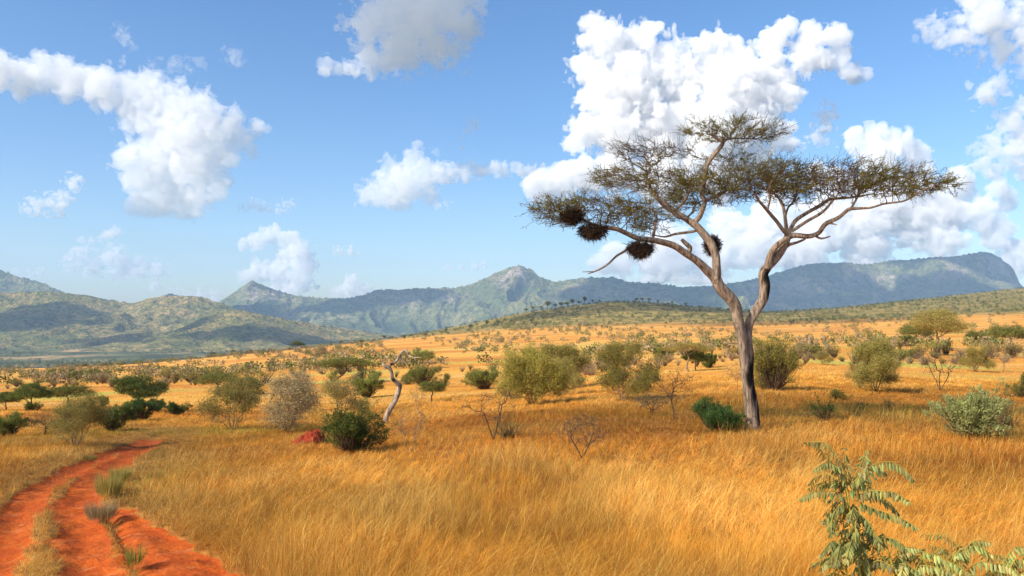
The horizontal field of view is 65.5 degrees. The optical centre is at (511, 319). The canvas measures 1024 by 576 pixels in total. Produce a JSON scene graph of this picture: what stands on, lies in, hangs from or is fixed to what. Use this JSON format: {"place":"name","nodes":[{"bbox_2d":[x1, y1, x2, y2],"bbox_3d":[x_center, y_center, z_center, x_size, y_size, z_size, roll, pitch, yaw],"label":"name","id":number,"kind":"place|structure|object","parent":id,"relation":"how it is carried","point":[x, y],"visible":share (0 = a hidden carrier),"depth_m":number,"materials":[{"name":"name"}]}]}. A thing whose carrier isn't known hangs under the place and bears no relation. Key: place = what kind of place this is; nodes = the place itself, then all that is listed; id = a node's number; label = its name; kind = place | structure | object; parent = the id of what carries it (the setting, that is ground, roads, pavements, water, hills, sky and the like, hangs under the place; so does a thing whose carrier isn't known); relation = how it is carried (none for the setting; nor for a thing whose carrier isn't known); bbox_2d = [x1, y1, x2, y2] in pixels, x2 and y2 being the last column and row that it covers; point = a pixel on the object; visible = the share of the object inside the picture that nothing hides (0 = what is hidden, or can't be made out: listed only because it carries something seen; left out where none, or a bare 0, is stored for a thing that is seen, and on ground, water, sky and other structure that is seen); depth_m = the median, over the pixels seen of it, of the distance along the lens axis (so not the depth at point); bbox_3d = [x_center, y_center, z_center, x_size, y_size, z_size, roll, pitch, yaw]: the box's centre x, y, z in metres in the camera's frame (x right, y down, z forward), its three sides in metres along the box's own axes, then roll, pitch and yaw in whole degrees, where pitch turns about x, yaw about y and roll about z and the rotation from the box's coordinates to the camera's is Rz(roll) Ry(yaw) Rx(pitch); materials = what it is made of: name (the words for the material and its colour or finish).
{"place":"outdoors","nodes":[
{"label":"outdoors","id":0,"kind":"place"},
{"bbox_2d":[0,270,106,299],"bbox_3d":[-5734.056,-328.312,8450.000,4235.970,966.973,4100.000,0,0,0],"label":"mountain","id":1,"kind":"structure","parent":0,"point":[10,283],"depth_m":8907.48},
{"bbox_2d":[0,291,236,348],"bbox_3d":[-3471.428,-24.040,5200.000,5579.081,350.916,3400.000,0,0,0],"label":"hills","id":2,"kind":"structure","parent":0,"point":[41,319],"depth_m":5066.17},
{"bbox_2d":[65,309,398,351],"bbox_3d":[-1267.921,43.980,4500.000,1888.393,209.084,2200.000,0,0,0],"label":"hills","id":3,"kind":"structure","parent":0,"point":[235,330],"depth_m":4157.72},
{"bbox_2d":[219,264,752,335],"bbox_3d":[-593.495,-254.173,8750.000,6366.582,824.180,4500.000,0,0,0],"label":"mountain","id":4,"kind":"structure","parent":0,"point":[518,288],"depth_m":8964.12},
{"bbox_2d":[0,288,1023,575],"bbox_3d":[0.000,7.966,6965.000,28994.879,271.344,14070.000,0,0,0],"label":"ground","id":5,"kind":"structure","parent":0,"point":[76,536],"depth_m":40.48,"materials":[{"name":"soil"}]},
{"bbox_2d":[0,391,22,409],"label":"green tree","id":6,"kind":"object","parent":5,"relation":"on","point":[3,397],"visible":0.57,"depth_m":64.60,"materials":[{"name":"green plant"}]},
{"bbox_2d":[0,411,29,435],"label":"green bush","id":7,"kind":"object","parent":5,"relation":"on","point":[13,420],"visible":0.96,"depth_m":36.73,"materials":[{"name":"green plant"}]},
{"bbox_2d":[5,381,55,402],"bbox_3d":[-38.728,6.159,64.100,3.764,2.441,2.956,0,0,-21],"label":"round tree","id":8,"kind":"object","parent":5,"relation":"on","point":[26,391],"visible":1,"depth_m":63.68,"materials":[{"name":"green plant"}]},
{"bbox_2d":[24,401,43,410],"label":"dark bush","id":9,"kind":"object","parent":5,"relation":"on","point":[30,406],"visible":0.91,"depth_m":62.73,"materials":[{"name":"green plant"}]},
{"bbox_2d":[24,411,58,433],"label":"thorn thicket","id":10,"kind":"object","parent":5,"relation":"on","point":[39,421],"visible":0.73,"depth_m":38.08,"materials":[{"name":"brown plant"}]},
{"bbox_2d":[42,382,97,407],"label":"tree","id":11,"kind":"object","parent":5,"relation":"on","point":[73,389],"visible":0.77,"depth_m":68.04,"materials":[{"name":"green plant"}]},
{"bbox_2d":[43,387,116,446],"bbox_3d":[-16.738,3.721,30.734,2.682,2.368,3.345,0,0,-25],"label":"thorn shrub","id":12,"kind":"object","parent":5,"relation":"on","point":[83,413],"visible":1,"depth_m":30.58,"materials":[{"name":"green plant"}]},
{"bbox_2d":[82,453,98,460],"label":"grass tuft","id":13,"kind":"object","parent":5,"relation":"on","point":[91,457],"visible":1,"depth_m":25.69,"materials":[{"name":"green plant"}]},
{"bbox_2d":[93,370,109,383],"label":"scrub bush","id":14,"kind":"object","parent":5,"relation":"on","point":[102,379],"visible":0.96,"depth_m":178.94,"materials":[{"name":"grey plant"}]},
{"bbox_2d":[82,496,122,521],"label":"grass tuft","id":15,"kind":"object","parent":5,"relation":"on","point":[91,512],"visible":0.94,"depth_m":16.24,"materials":[{"name":"grey plant"}]},
{"bbox_2d":[90,468,126,497],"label":"grass tuft","id":16,"kind":"object","parent":5,"relation":"on","point":[110,484],"visible":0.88,"depth_m":18.48,"materials":[{"name":"green plant"}]},
{"bbox_2d":[95,406,125,430],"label":"dark bush","id":17,"kind":"object","parent":5,"relation":"on","point":[113,423],"visible":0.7,"depth_m":40.27,"materials":[{"name":"green plant"}]},
{"bbox_2d":[107,464,133,478],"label":"grass tuft","id":18,"kind":"object","parent":5,"relation":"on","point":[127,474],"visible":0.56,"depth_m":20.96,"materials":[{"name":"green plant"}]},
{"bbox_2d":[112,401,138,421],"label":"dark bush","id":19,"kind":"object","parent":5,"relation":"on","point":[127,409],"visible":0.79,"depth_m":47.97,"materials":[{"name":"green plant"}]},
{"bbox_2d":[123,539,148,567],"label":"grass tuft","id":20,"kind":"object","parent":5,"relation":"on","point":[132,558],"visible":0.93,"depth_m":12.98,"materials":[{"name":"green plant"}]},
{"bbox_2d":[107,374,169,398],"bbox_3d":[-28.126,5.544,60.220,4.441,2.999,5.656,0,0,-27],"label":"broad tree","id":21,"kind":"object","parent":5,"relation":"on","point":[136,386],"visible":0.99,"depth_m":59.36,"materials":[{"name":"green plant"}]},
{"bbox_2d":[122,395,163,419],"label":"dark bush","id":22,"kind":"object","parent":5,"relation":"on","point":[142,404],"visible":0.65,"depth_m":50.44,"materials":[{"name":"green plant"}]},
{"bbox_2d":[158,367,172,382],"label":"scrub bush","id":23,"kind":"object","parent":5,"relation":"on","point":[167,373],"visible":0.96,"depth_m":164.29,"materials":[{"name":"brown plant"}]},
{"bbox_2d":[162,401,193,415],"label":"dark bush","id":24,"kind":"object","parent":5,"relation":"on","point":[173,407],"visible":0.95,"depth_m":55.32,"materials":[{"name":"green plant"}]},
{"bbox_2d":[187,371,199,384],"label":"scrub bush","id":25,"kind":"object","parent":5,"relation":"on","point":[193,375],"visible":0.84,"depth_m":139.64,"materials":[{"name":"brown plant"}]},
{"bbox_2d":[191,371,241,392],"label":"green tree","id":26,"kind":"object","parent":5,"relation":"on","point":[213,377],"visible":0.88,"depth_m":99.77,"materials":[{"name":"green plant"}]},
{"bbox_2d":[189,368,269,429],"bbox_3d":[-14.147,4.006,40.578,3.772,3.194,4.703,0,0,-45],"label":"thorn shrub","id":27,"kind":"object","parent":5,"relation":"on","point":[236,394],"visible":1,"depth_m":40.26,"materials":[{"name":"green plant"}]},
{"bbox_2d":[257,370,275,383],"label":"scrub bush","id":28,"kind":"object","parent":5,"relation":"on","point":[266,375],"visible":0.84,"depth_m":134.98,"materials":[{"name":"brown plant"}]},
{"bbox_2d":[253,366,326,431],"bbox_3d":[-10.725,3.905,38.654,3.504,3.337,4.780,0,0,-22],"label":"thorn shrub","id":29,"kind":"object","parent":5,"relation":"on","point":[296,403],"visible":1,"depth_m":38.09,"materials":[{"name":"grey plant"}]},
{"bbox_2d":[288,340,305,347],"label":"green tree","id":30,"kind":"object","parent":5,"relation":"on","point":[298,342],"visible":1,"depth_m":768.12,"materials":[{"name":"green plant"}]},
{"bbox_2d":[291,429,327,445],"bbox_3d":[-8.018,4.639,31.180,1.969,0.726,1.969,0,0,0],"label":"termite mound","id":31,"kind":"object","parent":5,"relation":"on","point":[308,435],"visible":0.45,"depth_m":30.75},
{"bbox_2d":[312,346,329,356],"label":"thorn shrub","id":32,"kind":"object","parent":5,"relation":"on","point":[322,351],"visible":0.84,"depth_m":414.80,"materials":[{"name":"brown plant"}]},
{"bbox_2d":[307,356,376,381],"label":"flat topped tree","id":33,"kind":"object","parent":5,"relation":"on","point":[354,362],"visible":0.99,"depth_m":123.47,"materials":[{"name":"green plant"}]},
{"bbox_2d":[306,373,380,417],"bbox_3d":[-10.286,4.580,47.489,3.942,3.108,4.566,0,0,44],"label":"thorn shrub","id":34,"kind":"object","parent":5,"relation":"on","point":[341,391],"visible":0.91,"depth_m":47.31,"materials":[{"name":"green plant"}]},
{"bbox_2d":[319,395,398,451],"bbox_3d":[-5.324,3.655,27.767,2.783,1.999,2.410,0,0,-24],"label":"leafy bush","id":35,"kind":"object","parent":5,"relation":"on","point":[344,431],"visible":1,"depth_m":27.56,"materials":[{"name":"green plant"}]},
{"bbox_2d":[356,368,367,378],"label":"scrub bush","id":36,"kind":"object","parent":5,"relation":"on","point":[361,375],"visible":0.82,"depth_m":128.90,"materials":[{"name":"green plant"}]},
{"bbox_2d":[346,372,385,396],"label":"green bush","id":37,"kind":"object","parent":5,"relation":"on","point":[365,388],"visible":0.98,"depth_m":79.86,"materials":[{"name":"green plant"}]},
{"bbox_2d":[364,367,382,376],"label":"scrub bush","id":38,"kind":"object","parent":5,"relation":"on","point":[372,371],"visible":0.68,"depth_m":129.64,"materials":[{"name":"green plant"}]},
{"bbox_2d":[382,348,420,422],"bbox_3d":[-5.904,3.582,42.816,2.130,4.183,0.677,0,0,0],"label":"dead tree","id":39,"kind":"object","parent":5,"relation":"on","point":[391,406],"visible":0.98,"depth_m":42.70,"materials":[{"name":"grey wood"}]},
{"bbox_2d":[395,371,412,384],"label":"green bush","id":40,"kind":"object","parent":5,"relation":"on","point":[405,381],"visible":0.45,"depth_m":111.42,"materials":[{"name":"green plant"}]},
{"bbox_2d":[392,406,433,452],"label":"bare thorn shrub","id":41,"kind":"object","parent":5,"relation":"on","point":[410,420],"visible":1,"depth_m":26.44,"materials":[{"name":"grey plant"}]},
{"bbox_2d":[409,386,426,407],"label":"bare thorn shrub","id":42,"kind":"object","parent":5,"relation":"on","point":[414,399],"visible":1,"depth_m":52.01,"materials":[{"name":"brown plant"}]},
{"bbox_2d":[410,350,436,364],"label":"olive tree","id":43,"kind":"object","parent":5,"relation":"on","point":[423,355],"visible":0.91,"depth_m":184.58,"materials":[{"name":"green plant"}]},
{"bbox_2d":[406,365,442,384],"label":"green bush","id":44,"kind":"object","parent":5,"relation":"on","point":[417,376],"visible":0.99,"depth_m":106.12,"materials":[{"name":"green plant"}]},
{"bbox_2d":[417,380,447,401],"bbox_3d":[-6.197,5.474,61.525,2.326,1.872,3.297,0,0,38],"label":"olive tree","id":45,"kind":"object","parent":5,"relation":"on","point":[432,386],"visible":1,"depth_m":61.11,"materials":[{"name":"green plant"}]},
{"bbox_2d":[440,373,449,385],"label":"green bush","id":46,"kind":"object","parent":5,"relation":"on","point":[445,378],"visible":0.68,"depth_m":97.74,"materials":[{"name":"green plant"}]},
{"bbox_2d":[461,368,503,388],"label":"green bush","id":47,"kind":"object","parent":5,"relation":"on","point":[479,379],"visible":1,"depth_m":85.25,"materials":[{"name":"green plant"}]},
{"bbox_2d":[457,389,523,438],"bbox_3d":[-0.697,3.293,28.459,2.252,1.942,2.514,0,0,25],"label":"bare thorn tree","id":48,"kind":"object","parent":5,"relation":"on","point":[501,404],"visible":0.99,"depth_m":28.39,"materials":[{"name":"plant"}]},
{"bbox_2d":[482,411,526,438],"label":"sparse shrub","id":49,"kind":"object","parent":5,"relation":"on","point":[509,432],"visible":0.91,"depth_m":28.30,"materials":[{"name":"brown plant"}]},
{"bbox_2d":[0,343,1023,575],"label":"grass","id":50,"kind":"structure","parent":5,"relation":"on","point":[268,542],"depth_m":18.63,"materials":[{"name":"plant"}]},
{"bbox_2d":[0,287,1023,383],"bbox_3d":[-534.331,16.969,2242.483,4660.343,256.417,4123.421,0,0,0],"label":"scrub","id":51,"kind":"object","parent":5,"relation":"on","point":[69,370],"visible":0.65,"depth_m":513.51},
{"bbox_2d":[490,337,572,407],"bbox_3d":[1.192,3.141,47.178,5.057,4.440,4.292,0,0,-5],"label":"lime shrub","id":52,"kind":"object","parent":5,"relation":"on","point":[518,376],"visible":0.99,"depth_m":46.34,"materials":[{"name":"green plant"}]},
{"bbox_2d":[527,341,595,387],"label":"green shrub","id":53,"kind":"object","parent":5,"relation":"on","point":[578,359],"visible":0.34,"depth_m":71.56,"materials":[{"name":"green plant"}]},
{"bbox_2d":[550,355,584,394],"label":"thorn shrub","id":54,"kind":"object","parent":5,"relation":"on","point":[569,366],"visible":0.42,"depth_m":57.33,"materials":[{"name":"green plant"}]},
{"bbox_2d":[551,407,611,459],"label":"bare thorn shrub","id":55,"kind":"object","parent":5,"relation":"on","point":[591,434],"visible":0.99,"depth_m":23.51,"materials":[{"name":"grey plant"}]},
{"bbox_2d":[592,331,663,400],"bbox_3d":[6.446,2.655,43.960,4.109,4.149,3.534,0,0,34],"label":"thorn shrub","id":56,"kind":"object","parent":5,"relation":"on","point":[618,376],"visible":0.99,"depth_m":43.58,"materials":[{"name":"green plant"}]},
{"bbox_2d":[633,391,669,415],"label":"thorn thicket","id":57,"kind":"object","parent":5,"relation":"on","point":[645,401],"visible":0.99,"depth_m":34.80,"materials":[{"name":"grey plant"}]},
{"bbox_2d":[654,346,675,359],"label":"green bush","id":58,"kind":"object","parent":5,"relation":"on","point":[661,351],"visible":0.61,"depth_m":141.32,"materials":[{"name":"green plant"}]},
{"bbox_2d":[663,352,676,362],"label":"scrub bush","id":59,"kind":"object","parent":5,"relation":"on","point":[669,357],"visible":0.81,"depth_m":123.93,"materials":[{"name":"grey plant"}]},
{"bbox_2d":[655,365,693,419],"bbox_3d":[6.851,3.026,33.356,1.723,2.327,1.818,0,0,16],"label":"bare thorn tree","id":60,"kind":"object","parent":5,"relation":"on","point":[671,393],"visible":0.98,"depth_m":33.40,"materials":[{"name":"plant"}]},
{"bbox_2d":[659,341,713,371],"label":"flat topped tree","id":61,"kind":"object","parent":5,"relation":"on","point":[680,345],"visible":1,"depth_m":84.54,"materials":[{"name":"green plant"}]},
{"bbox_2d":[680,350,710,370],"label":"green tree","id":62,"kind":"object","parent":5,"relation":"on","point":[698,356],"visible":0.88,"depth_m":85.61,"materials":[{"name":"green plant"}]},
{"bbox_2d":[701,351,717,367],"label":"green bush","id":63,"kind":"object","parent":5,"relation":"on","point":[710,362],"visible":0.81,"depth_m":92.66,"materials":[{"name":"green plant"}]},
{"bbox_2d":[690,395,746,431],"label":"green bush","id":64,"kind":"object","parent":5,"relation":"on","point":[721,415],"visible":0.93,"depth_m":29.48,"materials":[{"name":"green plant"}]},
{"bbox_2d":[723,351,736,360],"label":"scrub bush","id":65,"kind":"object","parent":5,"relation":"on","point":[731,356],"visible":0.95,"depth_m":116.60,"materials":[{"name":"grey plant"}]},
{"bbox_2d":[724,362,740,390],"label":"bare thorn shrub","id":66,"kind":"object","parent":5,"relation":"on","point":[733,376],"visible":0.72,"depth_m":47.79,"materials":[{"name":"brown plant"}]},
{"bbox_2d":[515,105,971,431],"bbox_3d":[8.572,-1.715,30.289,16.958,12.476,6.732,0,0,0],"label":"acacia tree","id":67,"kind":"object","parent":5,"relation":"on","point":[864,184],"visible":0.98,"depth_m":29.77,"materials":[{"name":"green plant"}]},
{"bbox_2d":[558,205,586,229],"bbox_3d":[2.159,-3.646,28.282,1.131,1.070,1.001,0,0,0],"label":"bird nest","id":68,"kind":"object","parent":67,"relation":"attached to","point":[575,216],"visible":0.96,"depth_m":28.13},
{"bbox_2d":[576,221,610,245],"bbox_3d":[2.884,-3.122,28.421,1.410,1.065,1.281,0,0,0],"label":"bird nest","id":69,"kind":"object","parent":67,"relation":"attached to","point":[594,231],"visible":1,"depth_m":28.18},
{"bbox_2d":[623,239,656,263],"bbox_3d":[4.653,-2.484,28.896,1.312,1.107,1.236,0,0,0],"label":"bird nest","id":70,"kind":"object","parent":67,"relation":"attached to","point":[642,249],"visible":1,"depth_m":28.71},
{"bbox_2d":[700,233,723,258],"bbox_3d":[7.634,-2.796,30.383,0.938,1.163,0.868,0,0,0],"label":"bird nest","id":71,"kind":"object","parent":67,"relation":"attached to","point":[717,240],"visible":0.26,"depth_m":30.24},
{"bbox_2d":[753,331,806,390],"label":"weeping bush","id":72,"kind":"object","parent":5,"relation":"on","point":[776,376],"visible":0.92,"depth_m":47.73,"materials":[{"name":"green plant"}]},
{"bbox_2d":[789,341,806,358],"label":"scrub bush","id":73,"kind":"object","parent":5,"relation":"on","point":[800,348],"visible":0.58,"depth_m":120.33,"materials":[{"name":"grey plant"}]},
{"bbox_2d":[801,352,813,362],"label":"scrub bush","id":74,"kind":"object","parent":5,"relation":"on","point":[805,359],"visible":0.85,"depth_m":100.82,"materials":[{"name":"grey plant"}]},
{"bbox_2d":[801,343,815,358],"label":"scrub bush","id":75,"kind":"object","parent":5,"relation":"on","point":[807,349],"visible":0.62,"depth_m":122.68,"materials":[{"name":"green plant"}]},
{"bbox_2d":[792,344,824,356],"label":"green bush","id":76,"kind":"object","parent":5,"relation":"on","point":[818,348],"visible":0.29,"depth_m":125.45,"materials":[{"name":"green plant"}]},
{"bbox_2d":[802,392,835,419],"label":"dark plant","id":77,"kind":"object","parent":5,"relation":"on","point":[831,409],"visible":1,"depth_m":32.96,"materials":[{"name":"green plant"}]},
{"bbox_2d":[813,350,834,364],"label":"thorn shrub","id":78,"kind":"object","parent":5,"relation":"on","point":[820,356],"visible":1,"depth_m":97.01,"materials":[{"name":"green plant"}]},
{"bbox_2d":[824,346,840,357],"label":"scrub bush","id":79,"kind":"object","parent":5,"relation":"on","point":[833,353],"visible":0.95,"depth_m":125.84,"materials":[{"name":"brown plant"}]},
{"bbox_2d":[827,389,852,399],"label":"green bush","id":80,"kind":"object","parent":5,"relation":"on","point":[837,394],"visible":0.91,"depth_m":41.82,"materials":[{"name":"green plant"}]},
{"bbox_2d":[845,345,862,363],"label":"scrub bush","id":81,"kind":"object","parent":5,"relation":"on","point":[854,359],"visible":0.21,"depth_m":101.84,"materials":[{"name":"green plant"}]},
{"bbox_2d":[841,359,869,386],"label":"thorn shrub","id":82,"kind":"object","parent":5,"relation":"on","point":[850,369],"visible":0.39,"depth_m":52.77,"materials":[{"name":"green plant"}]},
{"bbox_2d":[798,441,920,575],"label":"pinnate shrub","id":83,"kind":"object","parent":5,"relation":"on","point":[839,551],"visible":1,"depth_m":8.94,"materials":[{"name":"green plant"}]},
{"bbox_2d":[849,334,904,391],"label":"dark stemmed shrub","id":84,"kind":"object","parent":5,"relation":"on","point":[881,355],"visible":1,"depth_m":48.80,"materials":[{"name":"green plant"}]},
{"bbox_2d":[874,393,895,410],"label":"sparse shrub","id":85,"kind":"object","parent":5,"relation":"on","point":[887,402],"visible":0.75,"depth_m":37.23,"materials":[{"name":"green plant"}]},
{"bbox_2d":[894,346,909,360],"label":"scrub bush","id":86,"kind":"object","parent":5,"relation":"on","point":[901,352],"visible":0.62,"depth_m":107.07,"materials":[{"name":"green plant"}]},
{"bbox_2d":[895,335,915,345],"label":"green bush","id":87,"kind":"object","parent":5,"relation":"on","point":[905,338],"visible":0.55,"depth_m":214.51,"materials":[{"name":"green plant"}]},
{"bbox_2d":[895,323,935,345],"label":"olive tree","id":88,"kind":"object","parent":5,"relation":"on","point":[909,331],"visible":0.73,"depth_m":209.13,"materials":[{"name":"green plant"}]},
{"bbox_2d":[910,342,930,358],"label":"scrub bush","id":89,"kind":"object","parent":5,"relation":"on","point":[916,347],"visible":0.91,"depth_m":126.41,"materials":[{"name":"green plant"}]},
{"bbox_2d":[925,339,946,355],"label":"scrub bush","id":90,"kind":"object","parent":5,"relation":"on","point":[940,347],"visible":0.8,"depth_m":133.49,"materials":[{"name":"green plant"}]},
{"bbox_2d":[898,308,975,355],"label":"layered tree","id":91,"kind":"object","parent":5,"relation":"on","point":[946,319],"visible":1,"depth_m":140.33,"materials":[{"name":"green plant"}]},
{"bbox_2d":[917,343,964,389],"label":"bare thorn shrub","id":92,"kind":"object","parent":5,"relation":"on","point":[948,373],"visible":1,"depth_m":51.55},
{"bbox_2d":[876,533,1023,575],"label":"pinnate shrub","id":93,"kind":"object","parent":5,"relation":"on","point":[1012,567],"visible":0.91,"depth_m":8.97,"materials":[{"name":"green plant"}]},
{"bbox_2d":[922,377,1015,441],"bbox_3d":[15.864,3.086,27.351,2.733,2.315,2.727,0,0,-32],"label":"sage shrub","id":94,"kind":"object","parent":5,"relation":"on","point":[973,413],"visible":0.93,"depth_m":26.95,"materials":[{"name":"green plant"}]},
{"bbox_2d":[955,345,997,370],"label":"thorn shrub","id":95,"kind":"object","parent":5,"relation":"on","point":[971,352],"visible":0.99,"depth_m":88.13,"materials":[{"name":"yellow plant"}]},
{"bbox_2d":[964,330,990,343],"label":"green bush","id":96,"kind":"object","parent":5,"relation":"on","point":[968,334],"visible":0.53,"depth_m":239.52,"materials":[{"name":"green plant"}]},
{"bbox_2d":[981,343,1000,358],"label":"scrub bush","id":97,"kind":"object","parent":5,"relation":"on","point":[990,353],"visible":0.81,"depth_m":131.83,"materials":[{"name":"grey plant"}]},
{"bbox_2d":[982,325,1023,348],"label":"green tree","id":98,"kind":"object","parent":5,"relation":"on","point":[1017,331],"visible":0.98,"depth_m":175.55,"materials":[{"name":"green plant"}]},
{"bbox_2d":[990,349,1018,371],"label":"bare thorn shrub","id":99,"kind":"object","parent":5,"relation":"on","point":[996,353],"visible":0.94,"depth_m":90.53,"materials":[{"name":"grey plant"}]},
{"bbox_2d":[987,381,1023,429],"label":"sparse shrub","id":100,"kind":"object","parent":5,"relation":"on","point":[1004,414],"visible":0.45,"depth_m":29.97,"materials":[{"name":"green plant"}]},
{"bbox_2d":[999,343,1022,357],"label":"scrub bush","id":101,"kind":"object","parent":5,"relation":"on","point":[1011,347],"visible":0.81,"depth_m":135.38,"materials":[{"name":"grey plant"}]},
{"bbox_2d":[999,373,1023,397],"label":"green bush","id":102,"kind":"object","parent":5,"relation":"on","point":[1016,389],"visible":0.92,"depth_m":47.65,"materials":[{"name":"green plant"}]},
{"bbox_2d":[1005,336,1023,352],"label":"scrub bush","id":103,"kind":"object","parent":5,"relation":"on","point":[1011,340],"visible":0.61,"depth_m":161.53,"materials":[{"name":"grey plant"}]},
{"bbox_2d":[0,0,1023,302],"label":"sky","id":104,"kind":"structure","parent":0,"point":[208,149],"materials":[{"name":"blue"}]},
{"bbox_2d":[688,251,1022,311],"bbox_3d":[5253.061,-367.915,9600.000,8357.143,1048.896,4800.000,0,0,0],"label":"mountain","id":105,"kind":"structure","parent":0,"point":[819,285],"depth_m":9904.25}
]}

